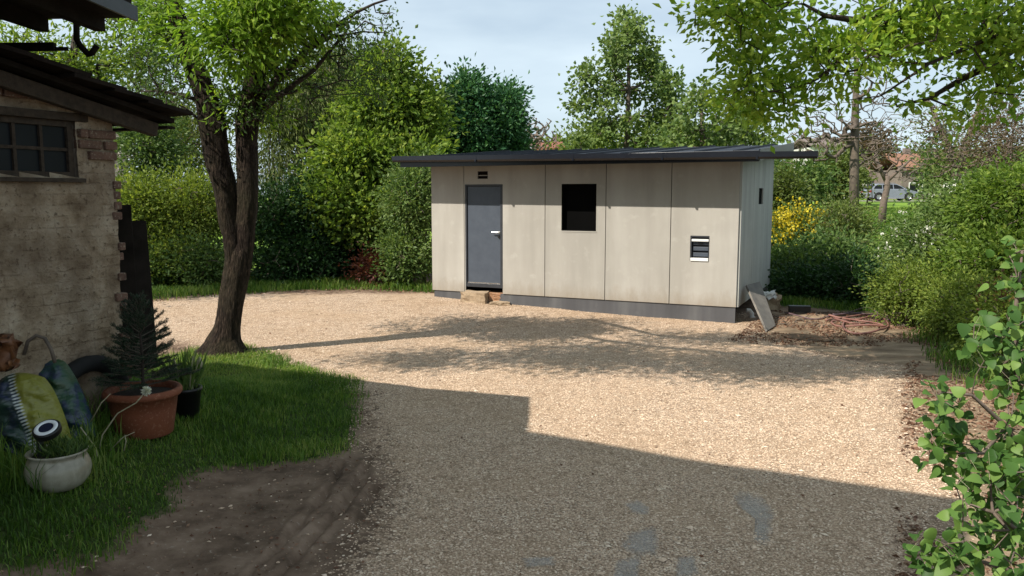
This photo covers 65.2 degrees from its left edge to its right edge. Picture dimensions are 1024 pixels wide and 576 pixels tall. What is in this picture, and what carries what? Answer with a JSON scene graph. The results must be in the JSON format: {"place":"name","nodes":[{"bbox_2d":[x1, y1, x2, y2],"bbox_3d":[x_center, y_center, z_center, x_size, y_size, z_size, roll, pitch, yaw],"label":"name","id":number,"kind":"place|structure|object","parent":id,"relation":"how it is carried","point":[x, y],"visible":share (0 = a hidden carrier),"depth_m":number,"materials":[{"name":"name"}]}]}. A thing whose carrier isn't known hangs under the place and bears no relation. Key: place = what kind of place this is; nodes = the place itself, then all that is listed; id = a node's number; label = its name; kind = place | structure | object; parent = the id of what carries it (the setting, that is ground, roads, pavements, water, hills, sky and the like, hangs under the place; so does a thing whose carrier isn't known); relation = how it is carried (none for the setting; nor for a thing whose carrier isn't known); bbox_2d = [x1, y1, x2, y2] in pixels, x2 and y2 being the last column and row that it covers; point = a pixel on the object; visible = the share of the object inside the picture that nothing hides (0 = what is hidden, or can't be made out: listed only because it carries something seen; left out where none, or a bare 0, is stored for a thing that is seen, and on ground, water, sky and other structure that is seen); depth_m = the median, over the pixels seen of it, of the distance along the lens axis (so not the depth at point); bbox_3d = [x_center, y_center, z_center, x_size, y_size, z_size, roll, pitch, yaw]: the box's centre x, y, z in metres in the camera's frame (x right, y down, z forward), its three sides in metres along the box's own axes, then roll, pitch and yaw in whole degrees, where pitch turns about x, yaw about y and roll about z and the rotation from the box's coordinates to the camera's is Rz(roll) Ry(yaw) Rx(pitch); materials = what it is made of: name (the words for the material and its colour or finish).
{"place":"outdoors","nodes":[
{"label":"outdoors","id":0,"kind":"place"},
{"bbox_2d":[0,271,1023,575],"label":"dirt ground","id":1,"kind":"structure","parent":0,"point":[178,551],"depth_m":4.99,"materials":[{"name":"soil"}]},
{"bbox_2d":[0,387,401,575],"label":"soil crumbs","id":2,"kind":"object","parent":1,"relation":"on","point":[257,566],"visible":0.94,"depth_m":4.72,"materials":[{"name":"brown soil"}]},
{"bbox_2d":[153,277,433,301],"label":"hedge litter","id":3,"kind":"object","parent":1,"relation":"on","point":[314,290],"visible":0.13,"depth_m":15.20,"materials":[{"name":"brown plant"}]},
{"bbox_2d":[279,24,468,261],"bbox_3d":[-2.802,-3.089,17.657,4.123,5.678,4.194,0,7,0],"label":"maple tree","id":4,"kind":"object","parent":1,"relation":"on","point":[362,145],"visible":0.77,"depth_m":17.14,"materials":[{"name":"green plant"}]},
{"bbox_2d":[355,129,457,290],"bbox_3d":[-1.947,-1.584,16.094,2.292,3.222,2.706,0,7,0],"label":"hedge shrub","id":5,"kind":"object","parent":1,"relation":"on","point":[408,205],"visible":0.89,"depth_m":15.73,"materials":[{"name":"green plant"}]},
{"bbox_2d":[76,367,987,575],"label":"loose stones","id":6,"kind":"object","parent":1,"relation":"on","point":[230,506],"visible":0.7,"depth_m":4.94,"materials":[{"name":"stone"}]},
{"bbox_2d":[153,293,987,575],"bbox_3d":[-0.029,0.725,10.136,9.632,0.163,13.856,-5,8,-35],"label":"gravel yard","id":7,"kind":"structure","parent":1,"relation":"on","point":[354,298],"depth_m":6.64,"materials":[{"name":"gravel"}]},
{"bbox_2d":[460,290,490,303],"bbox_3d":[-0.634,0.179,13.995,0.467,0.264,0.372,2,7,17],"label":"step block","id":8,"kind":"object","parent":7,"relation":"on","point":[473,296],"depth_m":13.85,"materials":[{"name":"stone"}]},
{"bbox_2d":[488,290,502,301],"bbox_3d":[-0.204,0.168,14.068,0.357,0.225,0.358,1,7,11],"label":"clay block","id":9,"kind":"object","parent":7,"relation":"on","point":[494,295],"depth_m":13.92,"materials":[{"name":"brick"}]},
{"bbox_2d":[489,301,509,305],"bbox_3d":[-0.210,0.265,13.814,0.365,0.087,0.247,0,7,0],"label":"stone slab","id":10,"kind":"object","parent":7,"relation":"on","point":[507,303],"depth_m":13.71,"materials":[{"name":"stone"}]},
{"bbox_2d":[153,299,890,366],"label":"gravel stones","id":11,"kind":"object","parent":7,"relation":"on","point":[390,343],"visible":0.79,"depth_m":11.13,"materials":[{"name":"gravel"}]},
{"bbox_2d":[392,143,817,322],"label":"garden shed","id":12,"kind":"structure","parent":7,"relation":"on","point":[682,232],"depth_m":13.03,"materials":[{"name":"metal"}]},
{"bbox_2d":[468,186,499,283],"bbox_3d":[-0.490,-0.916,13.891,0.639,1.678,0.102,3,7,25],"label":"door","id":13,"kind":"structure","parent":12,"relation":"in","point":[483,201],"depth_m":13.90,"materials":[{"name":"metal"}]},
{"bbox_2d":[561,184,596,232],"bbox_3d":[1.125,-1.315,13.166,0.624,0.786,0.174,3,7,25],"label":"window","id":14,"kind":"structure","parent":12,"relation":"in","point":[578,200],"depth_m":13.17,"materials":[{"name":"glass"}]},
{"bbox_2d":[759,188,761,203],"bbox_3d":[4.279,-1.587,13.847,0.004,0.275,0.511,3,7,25],"label":"slit window","id":15,"kind":"structure","parent":12,"relation":"in","point":[760,189],"depth_m":13.93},
{"bbox_2d":[269,311,956,574],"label":"fallen leaves","id":16,"kind":"object","parent":7,"relation":"on","point":[701,555],"visible":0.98,"depth_m":7.44,"materials":[{"name":"brown plant"}]},
{"bbox_2d":[746,308,754,317],"bbox_3d":[3.797,0.423,12.735,0.145,0.205,0.090,0,7,0],"label":"drain pipe","id":17,"kind":"object","parent":1,"relation":"on","point":[750,311],"visible":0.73,"depth_m":12.70,"materials":[{"name":"grey plastic"}]},
{"bbox_2d":[745,282,774,331],"bbox_3d":[3.807,0.264,12.173,0.354,0.574,1.480,0,7,0],"label":"leaning board","id":18,"kind":"object","parent":1,"relation":"on","point":[758,298],"visible":1,"depth_m":12.17,"materials":[{"name":"concrete"}]},
{"bbox_2d":[766,293,781,309],"bbox_3d":[4.406,0.247,13.677,0.371,0.304,0.319,0,7,0],"label":"rubble block","id":19,"kind":"object","parent":1,"relation":"on","point":[773,304],"depth_m":13.55,"materials":[{"name":"stone"}]},
{"bbox_2d":[764,290,776,299],"bbox_3d":[4.318,0.120,13.554,0.320,0.180,0.209,0,7,0],"label":"white sack","id":20,"kind":"object","parent":19,"relation":"on","point":[770,295],"visible":0.63,"depth_m":13.49,"materials":[{"name":"plastic"}]},
{"bbox_2d":[788,305,810,312],"bbox_3d":[4.758,0.352,13.258,0.350,0.119,0.130,1,7,8],"label":"black crate","id":21,"kind":"object","parent":1,"relation":"on","point":[800,308],"visible":0.96,"depth_m":13.20,"materials":[{"name":"plastic"}]},
{"bbox_2d":[781,333,835,340],"bbox_3d":[4.014,0.672,10.892,0.518,0.001,0.653,-3,7,-27],"label":"mud patch","id":22,"kind":"object","parent":1,"relation":"on","point":[805,336],"visible":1,"depth_m":10.88,"materials":[{"name":"soil"}]},
{"bbox_2d":[770,210,885,283],"bbox_3d":[6.401,-0.809,17.236,3.808,1.761,2.496,-5,9,-39],"label":"lush shrub","id":23,"kind":"object","parent":1,"relation":"on","point":[810,247],"visible":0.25,"depth_m":16.95,"materials":[{"name":"green plant"}]},
{"bbox_2d":[784,312,873,319],"bbox_3d":[5.240,0.439,12.850,1.609,0.079,0.495,-1,7,-9],"label":"garden hose","id":24,"kind":"object","parent":1,"relation":"on","point":[823,317],"visible":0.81,"depth_m":12.84,"materials":[{"name":"rubber"}]},
{"bbox_2d":[652,0,1023,153],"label":"overhanging tree","id":25,"kind":"object","parent":1,"relation":"on","point":[935,21],"visible":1,"depth_m":8.03,"materials":[{"name":"green plant"}]},
{"bbox_2d":[773,311,907,326],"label":"stick litter","id":26,"kind":"object","parent":1,"relation":"on","point":[796,320],"visible":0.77,"depth_m":12.39,"materials":[{"name":"wood"}]},
{"bbox_2d":[826,317,885,326],"bbox_3d":[5.194,0.511,12.227,0.775,0.072,0.961,0,7,0],"label":"garden hose","id":27,"kind":"object","parent":1,"relation":"on","point":[874,324],"visible":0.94,"depth_m":12.05,"materials":[{"name":"rubber"}]},
{"bbox_2d":[832,314,880,323],"bbox_3d":[5.429,0.488,12.468,1.057,0.063,0.529,-4,8,-30],"label":"garden hose","id":28,"kind":"object","parent":1,"relation":"on","point":[840,318],"visible":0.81,"depth_m":12.50,"materials":[{"name":"rubber"}]},
{"bbox_2d":[828,314,889,334],"bbox_3d":[5.276,0.534,11.994,0.814,0.081,1.739,2,7,13],"label":"garden hose","id":29,"kind":"object","parent":1,"relation":"on","point":[862,333],"visible":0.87,"depth_m":11.57,"materials":[{"name":"rubber"}]},
{"bbox_2d":[850,242,887,269],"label":"lush shrub","id":30,"kind":"object","parent":1,"relation":"on","point":[871,252],"visible":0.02,"depth_m":17.52,"materials":[{"name":"green plant"}]},
{"bbox_2d":[846,307,899,317],"bbox_3d":[5.750,0.436,12.929,0.729,0.068,1.439,0,7,0],"label":"garden hose","id":31,"kind":"object","parent":1,"relation":"on","point":[868,308],"visible":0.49,"depth_m":13.27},
{"bbox_2d":[832,312,914,323],"bbox_3d":[5.803,0.462,12.706,0.499,0.067,1.255,-6,9,-44],"label":"garden hose","id":32,"kind":"object","parent":1,"relation":"on","point":[875,316],"visible":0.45,"depth_m":12.66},
{"bbox_2d":[729,310,1023,575],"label":"leaf litter","id":33,"kind":"object","parent":1,"relation":"on","point":[830,330],"visible":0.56,"depth_m":8.42,"materials":[{"name":"plant"}]},
{"bbox_2d":[855,158,1007,317],"bbox_3d":[7.344,-0.832,13.306,3.099,2.606,3.579,0,7,0],"label":"flowering shrub","id":34,"kind":"object","parent":1,"relation":"on","point":[918,232],"visible":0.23,"depth_m":13.42,"materials":[{"name":"green plant"}]},
{"bbox_2d":[847,248,1023,343],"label":"spirea shrub","id":35,"kind":"object","parent":1,"relation":"on","point":[910,296],"visible":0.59,"depth_m":11.58,"materials":[{"name":"green plant"}]},
{"bbox_2d":[902,235,1023,575],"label":"broad leaved bush","id":36,"kind":"object","parent":1,"relation":"on","point":[1003,524],"visible":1,"depth_m":2.92,"materials":[{"name":"green plant"}]},
{"bbox_2d":[0,269,1023,575],"bbox_3d":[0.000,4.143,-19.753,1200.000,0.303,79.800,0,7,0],"label":"lawn","id":37,"kind":"structure","parent":0,"point":[166,469],"depth_m":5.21,"materials":[{"name":"plant"}]},
{"bbox_2d":[0,373,70,455],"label":"soil bag","id":38,"kind":"object","parent":37,"relation":"on","point":[25,398],"visible":0.63,"depth_m":5.21,"materials":[{"name":"plastic"}]},
{"bbox_2d":[0,333,22,371],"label":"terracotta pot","id":39,"kind":"object","parent":38,"relation":"on","point":[9,347],"visible":1,"depth_m":5.10,"materials":[{"name":"ceramic"}]},
{"bbox_2d":[22,334,56,362],"bbox_3d":[-3.091,0.395,5.231,0.222,0.195,0.024,0,7,0],"label":"hose offcut","id":40,"kind":"object","parent":38,"relation":"on","point":[48,344],"visible":1,"depth_m":5.22,"materials":[{"name":"rubber"}]},
{"bbox_2d":[21,433,95,492],"bbox_3d":[-2.662,1.009,4.733,0.392,0.344,0.389,4,8,33],"label":"glazed planter","id":41,"kind":"object","parent":37,"relation":"on","point":[70,469],"visible":0.95,"depth_m":4.64,"materials":[{"name":"ceramic"}]},
{"bbox_2d":[32,419,61,455],"bbox_3d":[-2.714,0.915,4.684,0.154,0.272,0.148,0,7,0],"label":"solar lamp","id":42,"kind":"object","parent":41,"relation":"in","point":[46,430],"visible":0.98,"depth_m":4.65,"materials":[{"name":"black plastic"}]},
{"bbox_2d":[0,385,129,505],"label":"long grass","id":43,"kind":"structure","parent":37,"relation":"on","point":[106,415],"depth_m":5.08,"materials":[{"name":"plant"}]},
{"bbox_2d":[90,394,109,421],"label":"grass stalk","id":44,"kind":"object","parent":43,"relation":"on","point":[98,408],"depth_m":5.22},
{"bbox_2d":[39,359,95,439],"bbox_3d":[-3.169,0.800,5.563,0.572,0.620,0.364,0,7,0],"label":"soil bag","id":45,"kind":"object","parent":37,"relation":"on","point":[60,377],"visible":0.3,"depth_m":5.51,"materials":[{"name":"plastic"}]},
{"bbox_2d":[0,0,137,56],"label":"farmhouse","id":46,"kind":"object","parent":37,"relation":"on","point":[35,15],"visible":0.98,"depth_m":5.41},
{"bbox_2d":[0,43,192,417],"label":"brick outbuilding","id":47,"kind":"structure","parent":37,"relation":"on","point":[62,276],"depth_m":5.55,"materials":[{"name":"paint"}]},
{"bbox_2d":[0,115,85,182],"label":"window","id":48,"kind":"structure","parent":47,"relation":"in","point":[36,146],"depth_m":5.42,"materials":[{"name":"black glass"}]},
{"bbox_2d":[68,355,128,423],"bbox_3d":[-3.050,0.813,5.802,0.120,0.658,0.655,3,7,25],"label":"car tyre","id":49,"kind":"object","parent":37,"relation":"on","point":[80,367],"visible":0.29,"depth_m":5.75,"materials":[{"name":"rubber"}]},
{"bbox_2d":[114,126,135,184],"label":"stone barn","id":50,"kind":"structure","parent":37,"relation":"on","point":[118,169],"depth_m":19.17,"materials":[{"name":"stone"}]},
{"bbox_2d":[99,386,151,446],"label":"dandelion","id":51,"kind":"object","parent":37,"relation":"on","point":[145,391],"visible":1,"depth_m":5.32,"materials":[{"name":"plant"}]},
{"bbox_2d":[117,205,140,371],"bbox_3d":[-3.252,-0.001,6.745,0.160,1.388,0.484,-3,7,-27],"label":"plank","id":52,"kind":"object","parent":37,"relation":"on","point":[127,263],"visible":0.26,"depth_m":6.79,"materials":[{"name":"wood"}]},
{"bbox_2d":[102,380,182,440],"bbox_3d":[-2.687,0.894,5.847,0.536,0.340,0.536,0,7,0],"label":"terracotta pot","id":53,"kind":"object","parent":37,"relation":"on","point":[151,415],"visible":0.84,"depth_m":5.68,"materials":[{"name":"ceramic"}]},
{"bbox_2d":[89,291,202,391],"bbox_3d":[-2.719,0.406,5.792,0.658,0.807,0.753,4,8,31],"label":"spruce sapling","id":54,"kind":"object","parent":53,"relation":"in","point":[138,305],"visible":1,"depth_m":5.76,"materials":[{"name":"plant"}]},
{"bbox_2d":[131,221,156,368],"bbox_3d":[-3.166,0.045,6.801,0.200,1.216,0.490,-4,8,-29],"label":"plank","id":55,"kind":"object","parent":37,"relation":"on","point":[142,262],"visible":0.47,"depth_m":6.84,"materials":[{"name":"wood"}]},
{"bbox_2d":[112,77,201,185],"bbox_3d":[-7.872,-2.413,17.554,2.671,4.478,2.872,3,7,26],"label":"leafy shrub","id":56,"kind":"object","parent":37,"relation":"on","point":[144,147],"visible":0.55,"depth_m":17.04,"materials":[{"name":"green plant"}]},
{"bbox_2d":[156,343,212,419],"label":"potted plant","id":57,"kind":"object","parent":37,"relation":"on","point":[188,399],"visible":0.68,"depth_m":6.27,"materials":[{"name":"plant"}]},
{"bbox_2d":[115,148,261,285],"bbox_3d":[-7.024,-1.428,16.471,3.626,2.835,3.432,-6,9,-40],"label":"hedge shrub","id":58,"kind":"object","parent":37,"relation":"on","point":[168,206],"visible":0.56,"depth_m":16.05,"materials":[{"name":"green plant"}]},
{"bbox_2d":[149,221,255,286],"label":"hedge shrub","id":59,"kind":"object","parent":37,"relation":"on","point":[213,261],"visible":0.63,"depth_m":15.62,"materials":[{"name":"green plant"}]},
{"bbox_2d":[106,0,407,357],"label":"forked tree","id":60,"kind":"object","parent":37,"relation":"on","point":[260,38],"visible":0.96,"depth_m":9.42,"materials":[{"name":"green plant"}]},
{"bbox_2d":[211,150,368,287],"bbox_3d":[-4.560,-1.483,16.847,3.661,2.890,3.470,0,7,0],"label":"thicket shrub","id":61,"kind":"object","parent":37,"relation":"on","point":[306,257],"visible":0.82,"depth_m":16.49,"materials":[{"name":"green plant"}]},
{"bbox_2d":[228,6,394,258],"bbox_3d":[-4.787,-3.531,19.154,4.483,6.325,3.644,-4,8,-31],"label":"willow tree","id":62,"kind":"object","parent":37,"relation":"on","point":[265,152],"visible":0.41,"depth_m":18.57,"materials":[{"name":"green plant"}]},
{"bbox_2d":[338,237,390,287],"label":"red shrub","id":63,"kind":"object","parent":37,"relation":"on","point":[364,271],"visible":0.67,"depth_m":16.01,"materials":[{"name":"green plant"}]},
{"bbox_2d":[317,228,427,277],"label":"thicket shrub","id":64,"kind":"object","parent":37,"relation":"on","point":[357,255],"visible":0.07,"depth_m":17.55,"materials":[{"name":"green plant"}]},
{"bbox_2d":[152,269,1023,385],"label":"verge grass","id":65,"kind":"structure","parent":37,"relation":"on","point":[185,290],"depth_m":14.55,"materials":[{"name":"plant"}]},
{"bbox_2d":[763,241,889,305],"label":"dark shrub","id":66,"kind":"object","parent":37,"relation":"on","point":[831,280],"visible":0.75,"depth_m":14.65,"materials":[{"name":"green plant"}]},
{"bbox_2d":[794,183,888,258],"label":"lush shrub","id":67,"kind":"object","parent":37,"relation":"on","point":[856,219],"visible":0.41,"depth_m":19.66,"materials":[{"name":"green plant"}]},
{"bbox_2d":[909,146,1023,293],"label":"lush shrub","id":68,"kind":"object","parent":37,"relation":"on","point":[993,205],"visible":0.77,"depth_m":11.59,"materials":[{"name":"green plant"}]},
{"bbox_2d":[914,73,1023,178],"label":"bare tree","id":69,"kind":"object","parent":37,"relation":"on","point":[1008,144],"visible":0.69,"depth_m":18.36,"materials":[{"name":"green plant"}]},
{"bbox_2d":[921,268,1023,358],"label":"spirea shrub","id":70,"kind":"object","parent":37,"relation":"on","point":[998,306],"visible":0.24,"depth_m":9.55,"materials":[{"name":"green plant"}]},
{"bbox_2d":[0,0,1023,194],"label":"sky","id":71,"kind":"structure","parent":0,"point":[541,37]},
{"bbox_2d":[148,196,930,267],"bbox_3d":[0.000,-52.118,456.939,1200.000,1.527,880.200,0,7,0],"label":"ground","id":72,"kind":"structure","parent":0,"point":[898,204],"depth_m":56.15,"materials":[{"name":"plant"}]},
{"bbox_2d":[0,0,212,94],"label":"broadleaf tree","id":73,"kind":"object","parent":72,"relation":"on","point":[104,67],"visible":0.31,"depth_m":21.11,"materials":[{"name":"green plant"}]},
{"bbox_2d":[116,64,236,192],"bbox_3d":[-8.297,-3.166,20.128,4.281,5.338,4.232,0,7,0],"label":"olive shrub","id":74,"kind":"object","parent":72,"relation":"on","point":[194,132],"visible":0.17,"depth_m":19.61,"materials":[{"name":"green plant"}]},
{"bbox_2d":[261,24,429,176],"bbox_3d":[-4.435,-3.764,20.929,4.678,6.336,4.798,0,7,0],"label":"dark tree","id":75,"kind":"object","parent":72,"relation":"on","point":[325,105],"visible":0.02,"depth_m":19.93,"materials":[{"name":"green plant"}]},
{"bbox_2d":[412,61,473,152],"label":"thin tree","id":76,"kind":"object","parent":72,"relation":"on","point":[452,95],"visible":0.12,"depth_m":23.27,"materials":[{"name":"green plant"}]},
{"bbox_2d":[435,51,527,153],"bbox_3d":[-1.126,-4.153,24.799,3.315,6.081,4.321,0,7,0],"label":"hornbeam tree","id":77,"kind":"object","parent":72,"relation":"on","point":[477,89],"visible":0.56,"depth_m":23.72,"materials":[{"name":"green plant"}]},
{"bbox_2d":[475,66,539,150],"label":"hornbeam tree","id":78,"kind":"object","parent":72,"relation":"on","point":[511,124],"visible":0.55,"depth_m":24.41,"materials":[{"name":"green plant"}]},
{"bbox_2d":[526,117,556,150],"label":"bare tree","id":79,"kind":"object","parent":72,"relation":"on","point":[544,130],"visible":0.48,"depth_m":44.04,"materials":[{"name":"plant"}]},
{"bbox_2d":[537,134,564,150],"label":"distant house","id":80,"kind":"structure","parent":72,"relation":"on","point":[558,142],"depth_m":71.44,"materials":[{"name":"ceramic"}]},
{"bbox_2d":[556,0,699,149],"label":"poplar tree","id":81,"kind":"object","parent":72,"relation":"on","point":[623,39],"visible":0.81,"depth_m":22.98,"materials":[{"name":"green plant"}]},
{"bbox_2d":[532,106,767,149],"bbox_3d":[4.737,-3.699,26.656,8.162,4.899,3.850,0,7,0],"label":"hedge shrub","id":82,"kind":"object","parent":72,"relation":"on","point":[576,130],"visible":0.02,"depth_m":26.38,"materials":[{"name":"green plant"}]},
{"bbox_2d":[653,69,746,147],"bbox_3d":[5.081,-3.189,21.725,2.808,5.131,3.199,0,7,0],"label":"poplar tree","id":83,"kind":"object","parent":72,"relation":"on","point":[682,131],"visible":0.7,"depth_m":21.05,"materials":[{"name":"green plant"}]},
{"bbox_2d":[693,103,792,169],"bbox_3d":[6.393,-3.168,22.674,2.875,4.834,3.039,-2,7,-16],"label":"poplar tree","id":84,"kind":"object","parent":72,"relation":"on","point":[752,138],"visible":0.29,"depth_m":22.11,"materials":[{"name":"green plant"}]},
{"bbox_2d":[774,133,797,173],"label":"distant tree","id":85,"kind":"object","parent":72,"relation":"on","point":[777,163],"visible":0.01,"depth_m":102.37,"materials":[{"name":"green plant"}]},
{"bbox_2d":[772,159,830,213],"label":"roadside bush","id":86,"kind":"object","parent":72,"relation":"on","point":[785,188],"visible":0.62,"depth_m":29.39,"materials":[{"name":"green plant"}]},
{"bbox_2d":[771,193,834,253],"bbox_3d":[7.362,-1.447,20.931,2.645,2.067,3.177,0,7,0],"label":"forsythia","id":87,"kind":"object","parent":72,"relation":"on","point":[782,217],"visible":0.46,"depth_m":20.42,"materials":[{"name":"yellow plant"}]},
{"bbox_2d":[774,143,862,209],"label":"roadside bush","id":88,"kind":"object","parent":72,"relation":"on","point":[820,169],"visible":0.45,"depth_m":44.95,"materials":[{"name":"green plant"}]},
{"bbox_2d":[791,133,845,167],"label":"distant house","id":89,"kind":"structure","parent":72,"relation":"on","point":[809,145],"depth_m":96.16,"materials":[{"name":"grey tile"}]},
{"bbox_2d":[771,28,909,211],"bbox_3d":[13.701,-6.763,33.338,6.040,8.848,3.219,0,7,0],"label":"bare tree","id":90,"kind":"object","parent":72,"relation":"on","point":[852,138],"visible":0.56,"depth_m":33.38,"materials":[{"name":"plant"}]},
{"bbox_2d":[805,142,880,203],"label":"roadside bush","id":91,"kind":"object","parent":72,"relation":"on","point":[865,180],"visible":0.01,"depth_m":53.60,"materials":[{"name":"green plant"}]},
{"bbox_2d":[807,134,883,207],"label":"roadside bush","id":92,"kind":"object","parent":72,"relation":"on","point":[842,165],"visible":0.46,"depth_m":48.81,"materials":[{"name":"green plant"}]},
{"bbox_2d":[770,206,930,260],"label":"meadow grass","id":93,"kind":"structure","parent":72,"relation":"on","point":[891,211],"depth_m":41.25,"materials":[{"name":"plant"}]},
{"bbox_2d":[833,116,906,202],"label":"fruit tree","id":94,"kind":"object","parent":72,"relation":"on","point":[865,146],"visible":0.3,"depth_m":58.42,"materials":[{"name":"brown plant"}]},
{"bbox_2d":[859,137,913,198],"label":"distant tree","id":95,"kind":"object","parent":72,"relation":"on","point":[893,152],"visible":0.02,"depth_m":108.89,"materials":[{"name":"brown plant"}]},
{"bbox_2d":[859,124,925,222],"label":"fruit tree","id":96,"kind":"object","parent":72,"relation":"on","point":[886,178],"visible":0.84,"depth_m":37.56,"materials":[{"name":"plant"}]},
{"bbox_2d":[892,131,943,156],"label":"distant tree","id":97,"kind":"object","parent":72,"relation":"on","point":[919,145],"visible":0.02,"depth_m":106.21,"materials":[{"name":"brown plant"}]},
{"bbox_2d":[893,126,972,206],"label":"roadside bush","id":98,"kind":"object","parent":72,"relation":"on","point":[926,168],"visible":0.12,"depth_m":51.56,"materials":[{"name":"green plant"}]},
{"bbox_2d":[887,83,1023,186],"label":"bare tree","id":99,"kind":"object","parent":72,"relation":"on","point":[951,155],"visible":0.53,"depth_m":29.28,"materials":[{"name":"brown plant"}]},
{"bbox_2d":[911,136,1022,202],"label":"roadside bush","id":100,"kind":"object","parent":72,"relation":"on","point":[937,171],"visible":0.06,"depth_m":47.65,"materials":[{"name":"green plant"}]},
{"bbox_2d":[966,142,1023,182],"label":"roadside bush","id":101,"kind":"object","parent":72,"relation":"on","point":[1020,157],"visible":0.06,"depth_m":43.25,"materials":[{"name":"brown plant"}]},
{"bbox_2d":[859,200,922,200],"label":"road","id":102,"kind":"structure","parent":0,"point":[889,200],"depth_m":73.48,"materials":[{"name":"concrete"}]},
{"bbox_2d":[863,183,917,200],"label":"parked car","id":103,"kind":"object","parent":102,"relation":"on","point":[894,192],"visible":0.73,"depth_m":68.69,"materials":[{"name":"silver paint"}]},
{"bbox_2d":[868,148,926,199],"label":"distant house","id":104,"kind":"structure","parent":0,"point":[905,184],"depth_m":91.23,"materials":[{"name":"grey brown brick"},{"name":"orange clay tile"},{"name":"dark glass"}]},
{"bbox_2d":[909,182,918,191],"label":"window","id":105,"kind":"structure","parent":104,"relation":"in","point":[911,187],"depth_m":89.25,"materials":[{"name":"glass"}]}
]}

